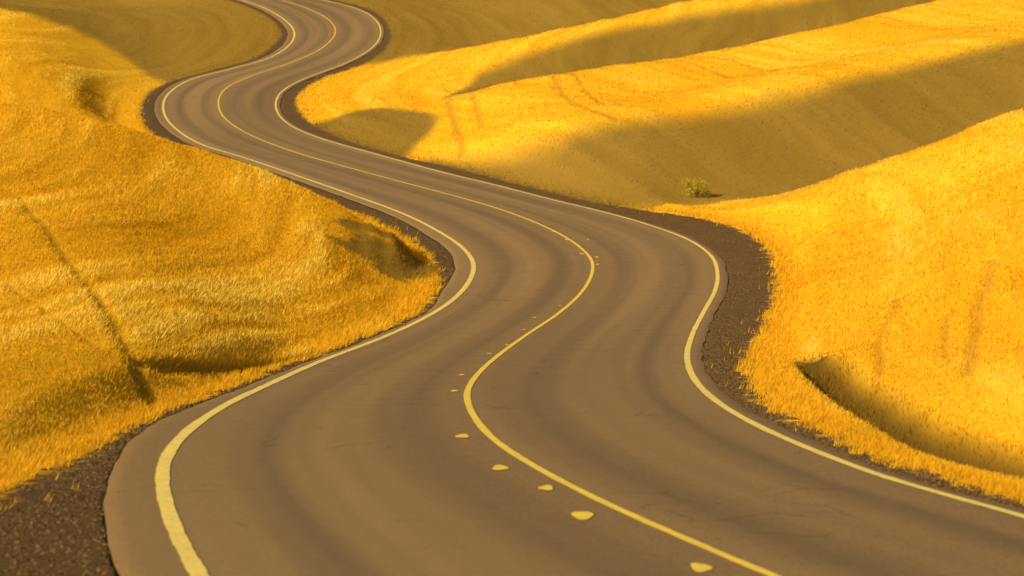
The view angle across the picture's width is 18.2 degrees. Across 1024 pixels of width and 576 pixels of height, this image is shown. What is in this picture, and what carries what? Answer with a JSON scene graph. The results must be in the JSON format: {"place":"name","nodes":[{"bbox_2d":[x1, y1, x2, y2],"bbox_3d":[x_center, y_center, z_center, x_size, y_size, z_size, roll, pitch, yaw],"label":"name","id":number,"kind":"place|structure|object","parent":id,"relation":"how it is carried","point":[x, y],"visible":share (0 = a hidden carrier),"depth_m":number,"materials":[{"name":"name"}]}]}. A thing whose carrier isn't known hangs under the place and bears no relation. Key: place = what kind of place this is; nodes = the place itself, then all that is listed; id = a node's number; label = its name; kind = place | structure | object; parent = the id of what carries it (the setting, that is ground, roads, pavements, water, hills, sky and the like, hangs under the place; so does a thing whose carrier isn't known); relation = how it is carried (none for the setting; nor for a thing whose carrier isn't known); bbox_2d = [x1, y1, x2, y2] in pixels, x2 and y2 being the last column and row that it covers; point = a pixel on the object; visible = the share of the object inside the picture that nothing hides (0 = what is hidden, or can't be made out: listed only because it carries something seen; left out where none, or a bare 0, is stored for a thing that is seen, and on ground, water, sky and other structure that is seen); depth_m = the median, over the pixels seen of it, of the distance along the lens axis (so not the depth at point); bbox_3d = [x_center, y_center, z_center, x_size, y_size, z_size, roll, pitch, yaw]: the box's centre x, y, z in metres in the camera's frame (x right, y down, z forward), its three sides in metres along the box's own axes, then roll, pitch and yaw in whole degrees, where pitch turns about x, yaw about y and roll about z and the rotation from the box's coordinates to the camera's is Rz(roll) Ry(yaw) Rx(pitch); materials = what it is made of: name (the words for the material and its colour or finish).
{"place":"outdoors","nodes":[
{"label":"outdoors","id":0,"kind":"place"},
{"bbox_2d":[0,0,1023,575],"bbox_3d":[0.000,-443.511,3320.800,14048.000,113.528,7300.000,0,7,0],"label":"ground","id":1,"kind":"structure","parent":0,"point":[586,168],"depth_m":135.69,"materials":[{"name":"yellow plant"}]},
{"bbox_2d":[681,178,711,197],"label":"shrub","id":2,"kind":"object","parent":1,"relation":"on","point":[695,184],"visible":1,"depth_m":126.90,"materials":[{"name":"green plant"}]},
{"bbox_2d":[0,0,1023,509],"bbox_3d":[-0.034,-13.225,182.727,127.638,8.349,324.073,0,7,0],"label":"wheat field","id":3,"kind":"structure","parent":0,"point":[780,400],"depth_m":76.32,"materials":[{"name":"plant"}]},
{"bbox_2d":[0,204,1023,575],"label":"gravel","id":4,"kind":"structure","parent":0,"point":[762,410],"depth_m":35.76,"materials":[{"name":"gravel"}]},
{"bbox_2d":[103,0,1023,575],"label":"road","id":5,"kind":"structure","parent":0,"point":[363,460],"depth_m":36.49,"materials":[{"name":"grey asphalt"}]},
{"bbox_2d":[155,0,475,575],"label":"edge line","id":6,"kind":"object","parent":5,"relation":"on","point":[190,559],"visible":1,"depth_m":36.25,"materials":[{"name":"paint"}]},
{"bbox_2d":[218,0,779,575],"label":"line","id":7,"kind":"object","parent":5,"relation":"on","point":[554,476],"visible":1,"depth_m":36.17,"materials":[{"name":"yellow paint"}]},
{"bbox_2d":[451,231,712,571],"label":"paint dabs","id":8,"kind":"object","parent":5,"relation":"on","point":[698,567],"visible":1,"depth_m":27.71,"materials":[{"name":"yellow paint"}]},
{"bbox_2d":[275,0,1023,517],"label":"edge line","id":9,"kind":"object","parent":5,"relation":"on","point":[695,378],"visible":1,"depth_m":46.74,"materials":[{"name":"paint"}]}
]}

